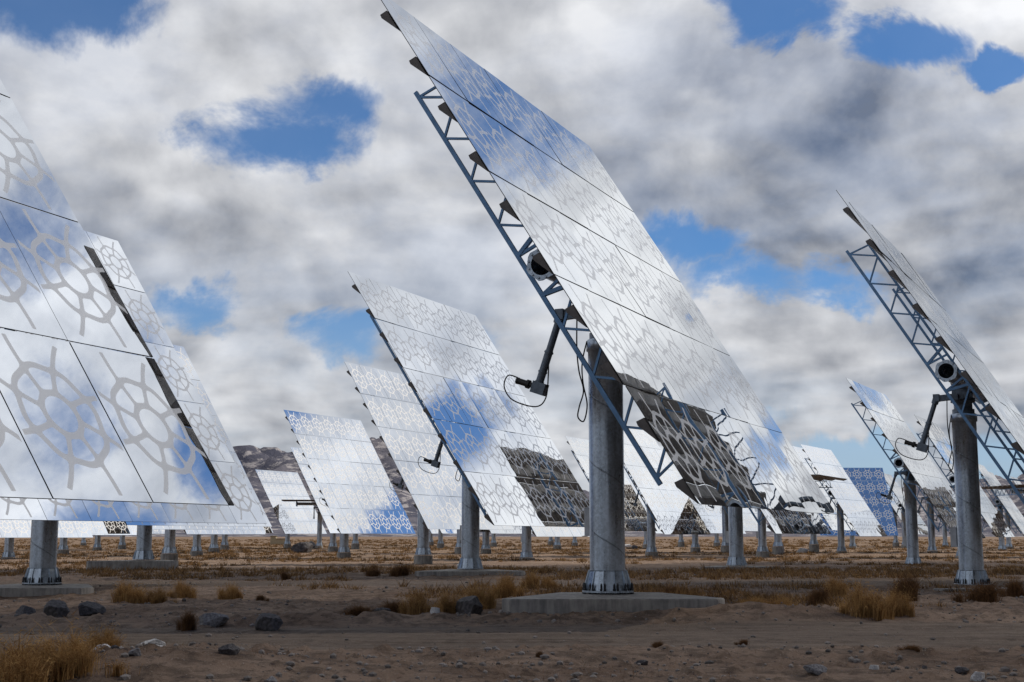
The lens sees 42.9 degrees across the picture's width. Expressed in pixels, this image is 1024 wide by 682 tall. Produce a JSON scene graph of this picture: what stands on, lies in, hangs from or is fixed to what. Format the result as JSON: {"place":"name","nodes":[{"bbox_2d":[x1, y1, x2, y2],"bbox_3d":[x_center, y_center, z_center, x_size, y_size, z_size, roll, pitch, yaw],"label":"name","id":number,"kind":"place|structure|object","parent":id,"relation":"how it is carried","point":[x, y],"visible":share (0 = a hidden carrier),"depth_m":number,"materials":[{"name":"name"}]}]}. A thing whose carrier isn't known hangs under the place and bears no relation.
{"place":"outdoors","nodes":[
{"label":"outdoors","id":0,"kind":"place"},
{"bbox_2d":[0,537,1023,681],"bbox_3d":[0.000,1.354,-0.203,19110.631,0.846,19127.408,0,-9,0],"label":"ground","id":1,"kind":"structure","parent":0,"point":[197,662],"depth_m":18.19,"materials":[{"name":"soil"}]},
{"bbox_2d":[15,605,35,614],"bbox_3d":[-7.784,4.390,20.836,0.348,0.336,0.382,-1,-9,6],"label":"rock","id":2,"kind":"object","parent":1,"relation":"on","point":[25,609],"visible":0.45,"depth_m":20.77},
{"bbox_2d":[0,621,86,681],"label":"grass clump","id":3,"kind":"object","parent":1,"relation":"on","point":[23,666],"visible":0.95,"depth_m":10.05,"materials":[{"name":"plant"}]},
{"bbox_2d":[0,520,92,558],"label":"heliostat","id":4,"kind":"object","parent":1,"relation":"on","point":[10,530],"visible":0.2,"depth_m":94.56,"materials":[{"name":"metal"}]},
{"bbox_2d":[43,600,69,617],"bbox_3d":[-7.512,4.471,21.474,0.400,0.382,0.552,16,-1,-38],"label":"rock","id":5,"kind":"object","parent":1,"relation":"on","point":[56,608],"visible":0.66,"depth_m":21.33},
{"bbox_2d":[20,607,140,679],"bbox_3d":[-3.595,2.458,10.699,0.886,0.560,0.918,6,-10,-35],"label":"grass clump","id":6,"kind":"object","parent":1,"relation":"on","point":[67,654],"visible":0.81,"depth_m":10.54,"materials":[{"name":"plant"}]},
{"bbox_2d":[80,538,85,544],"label":"heliostat","id":7,"kind":"object","parent":1,"relation":"on","point":[83,541],"visible":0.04,"depth_m":233.92,"materials":[{"name":"metal"}]},
{"bbox_2d":[78,601,105,615],"bbox_3d":[-7.046,4.530,21.883,0.415,0.326,0.446,1,-9,-7],"label":"rock","id":8,"kind":"object","parent":1,"relation":"on","point":[88,608],"visible":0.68,"depth_m":21.73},
{"bbox_2d":[57,521,129,554],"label":"heliostat","id":9,"kind":"object","parent":1,"relation":"on","point":[106,527],"visible":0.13,"depth_m":117.62,"materials":[{"name":"metal"}]},
{"bbox_2d":[83,619,125,647],"bbox_3d":[-4.248,3.088,13.607,0.512,0.373,0.718,2,-9,-16],"label":"grass clump","id":10,"kind":"object","parent":1,"relation":"on","point":[109,641],"visible":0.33,"depth_m":13.59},
{"bbox_2d":[92,525,136,549],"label":"heliostat","id":11,"kind":"object","parent":1,"relation":"on","point":[132,529],"visible":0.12,"depth_m":150.62,"materials":[{"name":"metal"}]},
{"bbox_2d":[0,79,233,505],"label":"heliostat","id":12,"kind":"object","parent":1,"relation":"on","point":[106,424],"visible":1,"depth_m":13.77,"materials":[{"name":"metal"}]},
{"bbox_2d":[110,577,150,603],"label":"grass clump","id":13,"kind":"object","parent":1,"relation":"on","point":[128,594],"visible":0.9,"depth_m":25.43,"materials":[{"name":"plant"}]},
{"bbox_2d":[0,231,266,596],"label":"heliostat","id":14,"kind":"object","parent":1,"relation":"on","point":[41,577],"visible":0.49,"depth_m":35.14,"materials":[{"name":"metal"}]},
{"bbox_2d":[128,648,140,655],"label":"rock","id":15,"kind":"object","parent":1,"relation":"on","point":[135,652],"visible":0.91,"depth_m":11.19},
{"bbox_2d":[118,529,164,548],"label":"heliostat","id":16,"kind":"object","parent":1,"relation":"on","point":[122,544],"visible":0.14,"depth_m":166.65,"materials":[{"name":"mirror"}]},
{"bbox_2d":[141,639,165,645],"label":"rock","id":17,"kind":"object","parent":1,"relation":"on","point":[157,642],"visible":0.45,"depth_m":15.12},
{"bbox_2d":[140,580,182,603],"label":"grass clump","id":18,"kind":"object","parent":1,"relation":"on","point":[151,597],"visible":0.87,"depth_m":25.11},
{"bbox_2d":[86,342,271,569],"bbox_3d":[-15.787,4.885,57.677,5.684,11.002,10.040,-4,-9,24],"label":"heliostat","id":19,"kind":"object","parent":1,"relation":"on","point":[143,555],"visible":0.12,"depth_m":57.09,"materials":[{"name":"metal"}]},
{"bbox_2d":[166,576,198,597],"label":"grass clump","id":20,"kind":"object","parent":1,"relation":"on","point":[181,590],"visible":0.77,"depth_m":27.27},
{"bbox_2d":[173,607,197,631],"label":"grass clump","id":21,"kind":"object","parent":1,"relation":"on","point":[187,622],"visible":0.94,"depth_m":18.09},
{"bbox_2d":[152,415,263,560],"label":"heliostat","id":22,"kind":"object","parent":1,"relation":"on","point":[169,550],"visible":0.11,"depth_m":79.38,"materials":[{"name":"metal"}]},
{"bbox_2d":[199,613,228,626],"bbox_3d":[-4.364,4.096,19.091,0.476,0.263,0.342,-14,-7,19],"label":"rock","id":23,"kind":"object","parent":1,"relation":"on","point":[215,619],"visible":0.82,"depth_m":18.99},
{"bbox_2d":[184,530,264,555],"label":"heliostat","id":24,"kind":"object","parent":1,"relation":"on","point":[196,548],"visible":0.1,"depth_m":107.53,"materials":[{"name":"metal"}]},
{"bbox_2d":[218,643,239,654],"bbox_3d":[-2.522,2.761,11.600,0.200,0.129,0.145,-8,-10,-29],"label":"rock","id":25,"kind":"object","parent":1,"relation":"on","point":[230,649],"visible":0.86,"depth_m":11.55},
{"bbox_2d":[215,578,244,599],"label":"grass clump","id":26,"kind":"object","parent":1,"relation":"on","point":[229,592],"visible":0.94,"depth_m":26.85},
{"bbox_2d":[208,527,271,552],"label":"heliostat","id":27,"kind":"object","parent":1,"relation":"on","point":[213,546],"visible":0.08,"depth_m":126.29,"materials":[{"name":"metal"}]},
{"bbox_2d":[220,460,272,549],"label":"heliostat","id":28,"kind":"object","parent":1,"relation":"on","point":[224,545],"visible":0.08,"depth_m":152.63,"materials":[{"name":"metal"}]},
{"bbox_2d":[255,594,270,600],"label":"grass clump","id":29,"kind":"object","parent":1,"relation":"on","point":[261,597],"visible":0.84,"depth_m":26.23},
{"bbox_2d":[255,613,282,630],"bbox_3d":[-3.376,3.971,18.171,0.470,0.348,0.302,-3,-9,21],"label":"rock","id":30,"kind":"object","parent":1,"relation":"on","point":[268,622],"visible":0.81,"depth_m":18.05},
{"bbox_2d":[267,676,276,681],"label":"rock","id":31,"kind":"object","parent":1,"relation":"on","point":[271,679],"visible":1,"depth_m":10.35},
{"bbox_2d":[270,536,284,543],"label":"equipment shed","id":32,"kind":"structure","parent":1,"relation":"on","point":[274,539],"depth_m":267.88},
{"bbox_2d":[280,571,291,579],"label":"grass clump","id":33,"kind":"object","parent":1,"relation":"on","point":[286,576],"visible":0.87,"depth_m":40.71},
{"bbox_2d":[255,469,326,547],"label":"heliostat","id":34,"kind":"object","parent":1,"relation":"on","point":[293,520],"visible":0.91,"depth_m":182.79,"materials":[{"name":"mirror"}]},
{"bbox_2d":[291,542,312,552],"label":"rock","id":35,"kind":"object","parent":1,"relation":"on","point":[303,547],"visible":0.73,"depth_m":129.11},
{"bbox_2d":[282,500,322,548],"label":"heliostat","id":36,"kind":"object","parent":1,"relation":"on","point":[319,544],"visible":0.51,"depth_m":175.99,"materials":[{"name":"metal"}]},
{"bbox_2d":[290,447,372,551],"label":"heliostat","id":37,"kind":"object","parent":1,"relation":"on","point":[316,495],"visible":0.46,"depth_m":134.83,"materials":[{"name":"metal"}]},
{"bbox_2d":[284,410,415,557],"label":"heliostat","id":38,"kind":"object","parent":1,"relation":"on","point":[350,502],"visible":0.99,"depth_m":96.82,"materials":[{"name":"mirror"}]},
{"bbox_2d":[336,603,378,615],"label":"grass clump","id":39,"kind":"object","parent":1,"relation":"on","point":[356,611],"visible":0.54,"depth_m":20.71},
{"bbox_2d":[351,485,374,548],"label":"heliostat","id":40,"kind":"object","parent":1,"relation":"on","point":[355,540],"visible":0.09,"depth_m":166.48,"materials":[{"name":"metal"}]},
{"bbox_2d":[363,566,382,576],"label":"grass clump","id":41,"kind":"object","parent":1,"relation":"on","point":[374,573],"visible":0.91,"depth_m":44.70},
{"bbox_2d":[372,607,390,610],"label":"rock","id":42,"kind":"object","parent":1,"relation":"on","point":[381,608],"visible":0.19,"depth_m":20.80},
{"bbox_2d":[371,598,400,612],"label":"grass clump","id":43,"kind":"object","parent":1,"relation":"on","point":[393,608],"visible":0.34,"depth_m":21.32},
{"bbox_2d":[387,563,414,576],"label":"grass clump","id":44,"kind":"object","parent":1,"relation":"on","point":[400,571],"visible":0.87,"depth_m":45.18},
{"bbox_2d":[391,585,444,614],"bbox_3d":[-1.556,4.216,21.370,0.836,0.621,0.718,6,-10,-36],"label":"grass clump","id":45,"kind":"object","parent":1,"relation":"on","point":[418,603],"visible":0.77,"depth_m":21.24,"materials":[{"name":"plant"}]},
{"bbox_2d":[345,362,513,563],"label":"heliostat","id":46,"kind":"object","parent":1,"relation":"on","point":[408,448],"visible":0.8,"depth_m":70.79,"materials":[{"name":"metal"}]},
{"bbox_2d":[430,607,439,613],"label":"rock","id":47,"kind":"object","parent":1,"relation":"on","point":[434,610],"visible":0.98,"depth_m":19.96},
{"bbox_2d":[414,494,456,545],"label":"heliostat","id":48,"kind":"object","parent":1,"relation":"on","point":[432,532],"visible":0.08,"depth_m":219.65,"materials":[{"name":"metal"}]},
{"bbox_2d":[430,495,456,547],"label":"heliostat","id":49,"kind":"object","parent":1,"relation":"on","point":[440,543],"visible":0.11,"depth_m":182.92,"materials":[{"name":"metal"}]},
{"bbox_2d":[429,585,465,613],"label":"grass clump","id":50,"kind":"object","parent":1,"relation":"on","point":[448,605],"visible":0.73,"depth_m":21.96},
{"bbox_2d":[447,465,488,553],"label":"heliostat","id":51,"kind":"object","parent":1,"relation":"on","point":[458,550],"visible":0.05,"depth_m":121.92,"materials":[{"name":"metal"}]},
{"bbox_2d":[348,271,588,576],"bbox_3d":[-1.125,3.525,47.430,5.811,10.961,10.040,-4,-9,24],"label":"heliostat","id":52,"kind":"object","parent":1,"relation":"on","point":[477,447],"visible":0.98,"depth_m":46.74,"materials":[{"name":"metal"}]},
{"bbox_2d":[455,595,482,614],"bbox_3d":[-0.720,4.519,21.849,0.474,0.494,0.654,0,-5,5],"label":"rock","id":53,"kind":"object","parent":1,"relation":"on","point":[472,604],"visible":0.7,"depth_m":21.67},
{"bbox_2d":[458,574,500,609],"bbox_3d":[-0.570,4.491,23.407,0.824,0.712,0.854,-6,-10,35],"label":"grass clump","id":54,"kind":"object","parent":1,"relation":"on","point":[488,603],"visible":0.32,"depth_m":23.40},
{"bbox_2d":[490,533,496,546],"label":"heliostat","id":55,"kind":"object","parent":1,"relation":"on","point":[493,543],"visible":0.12,"depth_m":207.44,"materials":[{"name":"metal"}]},
{"bbox_2d":[480,473,532,553],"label":"heliostat","id":56,"kind":"object","parent":1,"relation":"on","point":[485,548],"visible":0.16,"depth_m":121.84,"materials":[{"name":"metal"}]},
{"bbox_2d":[489,568,525,598],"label":"grass clump","id":57,"kind":"object","parent":1,"relation":"on","point":[503,584],"visible":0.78,"depth_m":27.14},
{"bbox_2d":[1,584,1021,681],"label":"dry stubble","id":58,"kind":"object","parent":1,"relation":"on","point":[518,658],"visible":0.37,"depth_m":12.57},
{"bbox_2d":[0,539,1023,606],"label":"dry scrub","id":59,"kind":"object","parent":1,"relation":"on","point":[711,575],"visible":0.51,"depth_m":55.06,"materials":[{"name":"plant"}]},
{"bbox_2d":[0,570,1023,681],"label":"pebbles","id":60,"kind":"object","parent":1,"relation":"on","point":[459,662],"visible":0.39,"depth_m":13.35,"materials":[{"name":"stone"}]},
{"bbox_2d":[487,428,589,559],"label":"heliostat","id":61,"kind":"object","parent":1,"relation":"on","point":[538,531],"visible":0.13,"depth_m":88.25,"materials":[{"name":"metal"}]},
{"bbox_2d":[516,566,560,588],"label":"grass clump","id":62,"kind":"object","parent":1,"relation":"on","point":[529,580],"visible":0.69,"depth_m":32.35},
{"bbox_2d":[535,651,542,657],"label":"grass clump","id":63,"kind":"object","parent":1,"relation":"on","point":[537,654],"visible":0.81,"depth_m":13.33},
{"bbox_2d":[548,537,553,545],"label":"heliostat","id":64,"kind":"object","parent":1,"relation":"on","point":[550,541],"visible":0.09,"depth_m":224.31,"materials":[{"name":"metal"}]},
{"bbox_2d":[553,537,561,548],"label":"heliostat","id":65,"kind":"object","parent":1,"relation":"on","point":[557,544],"visible":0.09,"depth_m":161.56,"materials":[{"name":"metal"}]},
{"bbox_2d":[572,537,577,545],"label":"heliostat","id":66,"kind":"object","parent":1,"relation":"on","point":[574,542],"visible":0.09,"depth_m":219.87,"materials":[{"name":"metal"}]},
{"bbox_2d":[380,0,835,613],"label":"heliostat","id":67,"kind":"object","parent":1,"relation":"on","point":[656,348],"visible":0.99,"depth_m":23.49,"materials":[{"name":"metal"}]},
{"bbox_2d":[565,436,656,530],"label":"heliostat","id":68,"kind":"object","parent":1,"relation":"on","point":[636,519],"visible":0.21,"depth_m":125.20,"materials":[{"name":"mirror"}]},
{"bbox_2d":[636,660,647,664],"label":"rock","id":69,"kind":"object","parent":1,"relation":"on","point":[643,662],"visible":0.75,"depth_m":13.11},
{"bbox_2d":[624,466,666,547],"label":"heliostat","id":70,"kind":"object","parent":1,"relation":"on","point":[644,506],"visible":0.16,"depth_m":170.45,"materials":[{"name":"mirror"}]},
{"bbox_2d":[651,640,665,647],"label":"grass clump","id":71,"kind":"object","parent":1,"relation":"on","point":[656,644],"visible":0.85,"depth_m":14.71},
{"bbox_2d":[624,425,709,556],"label":"heliostat","id":72,"kind":"object","parent":1,"relation":"on","point":[676,504],"visible":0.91,"depth_m":104.10,"materials":[{"name":"metal"}]},
{"bbox_2d":[660,583,685,592],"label":"grass clump","id":73,"kind":"object","parent":1,"relation":"on","point":[669,590],"visible":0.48,"depth_m":28.61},
{"bbox_2d":[659,446,721,551],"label":"heliostat","id":74,"kind":"object","parent":1,"relation":"on","point":[711,520],"visible":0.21,"depth_m":132.37,"materials":[{"name":"metal"}]},
{"bbox_2d":[672,490,709,546],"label":"heliostat","id":75,"kind":"object","parent":1,"relation":"on","point":[681,542],"visible":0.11,"depth_m":203.60,"materials":[{"name":"metal"}]},
{"bbox_2d":[714,531,745,545],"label":"heliostat","id":76,"kind":"object","parent":1,"relation":"on","point":[716,542],"visible":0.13,"depth_m":203.67,"materials":[{"name":"metal"}]},
{"bbox_2d":[705,505,770,552],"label":"heliostat","id":77,"kind":"object","parent":1,"relation":"on","point":[750,523],"visible":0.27,"depth_m":127.83,"materials":[{"name":"metal"}]},
{"bbox_2d":[734,638,749,644],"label":"grass clump","id":78,"kind":"object","parent":1,"relation":"on","point":[743,641],"visible":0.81,"depth_m":15.52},
{"bbox_2d":[737,595,772,603],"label":"grass clump","id":79,"kind":"object","parent":1,"relation":"on","point":[755,599],"visible":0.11,"depth_m":23.41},
{"bbox_2d":[686,404,830,568],"bbox_3d":[10.663,5.579,60.256,5.644,11.012,10.040,-4,-9,26],"label":"heliostat","id":80,"kind":"object","parent":1,"relation":"on","point":[786,522],"visible":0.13,"depth_m":59.52,"materials":[{"name":"metal"}]},
{"bbox_2d":[756,509,768,556],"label":"heliostat","id":81,"kind":"object","parent":1,"relation":"on","point":[762,549],"visible":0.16,"depth_m":102.68,"materials":[{"name":"metal"}]},
{"bbox_2d":[766,591,799,605],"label":"grass clump","id":82,"kind":"object","parent":1,"relation":"on","point":[780,600],"visible":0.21,"depth_m":22.45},
{"bbox_2d":[797,548,807,552],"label":"rock","id":83,"kind":"object","parent":1,"relation":"on","point":[799,550],"visible":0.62,"depth_m":125.54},
{"bbox_2d":[772,474,846,553],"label":"heliostat","id":84,"kind":"object","parent":1,"relation":"on","point":[778,539],"visible":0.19,"depth_m":115.32,"materials":[{"name":"metal"}]},
{"bbox_2d":[803,664,826,674],"bbox_3d":[2.855,3.100,12.282,0.226,0.128,0.162,11,-13,25],"label":"rock","id":85,"kind":"object","parent":1,"relation":"on","point":[816,669],"visible":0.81,"depth_m":12.23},
{"bbox_2d":[804,583,832,605],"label":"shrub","id":86,"kind":"object","parent":1,"relation":"on","point":[815,596],"visible":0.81,"depth_m":24.19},
{"bbox_2d":[792,446,854,551],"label":"heliostat","id":87,"kind":"object","parent":1,"relation":"on","point":[830,519],"visible":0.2,"depth_m":135.62,"materials":[{"name":"metal"}]},
{"bbox_2d":[820,572,851,596],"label":"grass clump","id":88,"kind":"object","parent":1,"relation":"on","point":[833,584],"visible":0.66,"depth_m":28.26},
{"bbox_2d":[800,444,886,552],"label":"heliostat","id":89,"kind":"object","parent":1,"relation":"on","point":[862,520],"visible":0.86,"depth_m":127.61,"materials":[{"name":"mirror"}]},
{"bbox_2d":[818,468,897,548],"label":"heliostat","id":90,"kind":"object","parent":1,"relation":"on","point":[872,481],"visible":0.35,"depth_m":170.09,"materials":[{"name":"mirror"}]},
{"bbox_2d":[832,572,899,621],"bbox_3d":[5.401,3.864,19.969,1.117,0.801,0.958,-4,-9,26],"label":"grass clump","id":91,"kind":"object","parent":1,"relation":"on","point":[872,606],"visible":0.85,"depth_m":19.81,"materials":[{"name":"plant"}]},
{"bbox_2d":[869,665,878,669],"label":"rock","id":92,"kind":"object","parent":1,"relation":"on","point":[874,667],"visible":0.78,"depth_m":12.61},
{"bbox_2d":[881,578,917,616],"bbox_3d":[5.955,3.965,20.264,0.712,0.615,0.738,0,-9,1],"label":"grass clump","id":93,"kind":"object","parent":1,"relation":"on","point":[903,609],"visible":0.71,"depth_m":20.09,"materials":[{"name":"plant"}]},
{"bbox_2d":[886,483,919,545],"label":"heliostat","id":94,"kind":"object","parent":1,"relation":"on","point":[895,507],"visible":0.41,"depth_m":211.47,"materials":[{"name":"metal"}]},
{"bbox_2d":[884,473,927,547],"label":"heliostat","id":95,"kind":"object","parent":1,"relation":"on","point":[922,527],"visible":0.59,"depth_m":189.88,"materials":[{"name":"metal"}]},
{"bbox_2d":[884,568,928,600],"bbox_3d":[7.876,4.851,26.073,0.909,0.814,1.187,-8,-12,44],"label":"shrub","id":96,"kind":"object","parent":1,"relation":"on","point":[907,583],"visible":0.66,"depth_m":26.02,"materials":[{"name":"plant"}]},
{"bbox_2d":[894,643,921,651],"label":"grass clump","id":97,"kind":"object","parent":1,"relation":"on","point":[916,648],"visible":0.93,"depth_m":14.10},
{"bbox_2d":[846,378,984,563],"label":"heliostat","id":98,"kind":"object","parent":1,"relation":"on","point":[938,491],"visible":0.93,"depth_m":73.78,"materials":[{"name":"metal"}]},
{"bbox_2d":[836,190,1023,591],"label":"heliostat","id":99,"kind":"object","parent":1,"relation":"on","point":[974,381],"visible":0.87,"depth_m":35.81,"materials":[{"name":"metal"}]},
{"bbox_2d":[916,473,949,552],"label":"heliostat","id":100,"kind":"object","parent":1,"relation":"on","point":[932,548],"visible":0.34,"depth_m":127.89,"materials":[{"name":"metal"}]},
{"bbox_2d":[934,505,948,545],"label":"heliostat","id":101,"kind":"object","parent":1,"relation":"on","point":[945,542],"visible":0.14,"depth_m":200.08,"materials":[{"name":"metal"}]},
{"bbox_2d":[955,667,968,673],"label":"rock","id":102,"kind":"object","parent":1,"relation":"on","point":[958,670],"visible":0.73,"depth_m":12.44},
{"bbox_2d":[915,415,1014,557],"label":"heliostat","id":103,"kind":"object","parent":1,"relation":"on","point":[940,441],"visible":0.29,"depth_m":96.86,"materials":[{"name":"metal"}]},
{"bbox_2d":[970,671,984,680],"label":"rock","id":104,"kind":"object","parent":1,"relation":"on","point":[977,676],"visible":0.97,"depth_m":11.57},
{"bbox_2d":[948,579,1008,602],"bbox_3d":[9.365,4.974,26.053,1.405,0.592,1.076,0,-9,-1],"label":"grass clump","id":105,"kind":"object","parent":1,"relation":"on","point":[987,593],"visible":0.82,"depth_m":25.95,"materials":[{"name":"plant"}]},
{"bbox_2d":[978,464,1023,549],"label":"heliostat","id":106,"kind":"object","parent":1,"relation":"on","point":[1003,501],"visible":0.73,"depth_m":156.98,"materials":[{"name":"metal"}]},
{"bbox_2d":[981,484,1023,495],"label":"heliostat","id":107,"kind":"object","parent":1,"relation":"on","point":[1020,488],"visible":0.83,"depth_m":127.02,"materials":[{"name":"metal"}]},
{"bbox_2d":[986,472,1023,547],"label":"heliostat","id":108,"kind":"object","parent":1,"relation":"on","point":[1008,539],"visible":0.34,"depth_m":177.96,"materials":[{"name":"metal"}]},
{"bbox_2d":[998,576,1023,596],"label":"grass clump","id":109,"kind":"object","parent":1,"relation":"on","point":[1014,589],"visible":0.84,"depth_m":28.31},
{"bbox_2d":[1010,476,1023,516],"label":"heliostat","id":110,"kind":"object","parent":1,"relation":"on","point":[1017,482],"visible":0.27,"depth_m":204.34,"materials":[{"name":"metal"}]},
{"bbox_2d":[0,0,1023,491],"label":"sky","id":111,"kind":"structure","parent":0,"point":[243,158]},
{"bbox_2d":[92,437,1023,536],"bbox_3d":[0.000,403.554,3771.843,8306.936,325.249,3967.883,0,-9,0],"label":"hills","id":112,"kind":"structure","parent":0,"point":[251,458],"depth_m":3273.82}
]}

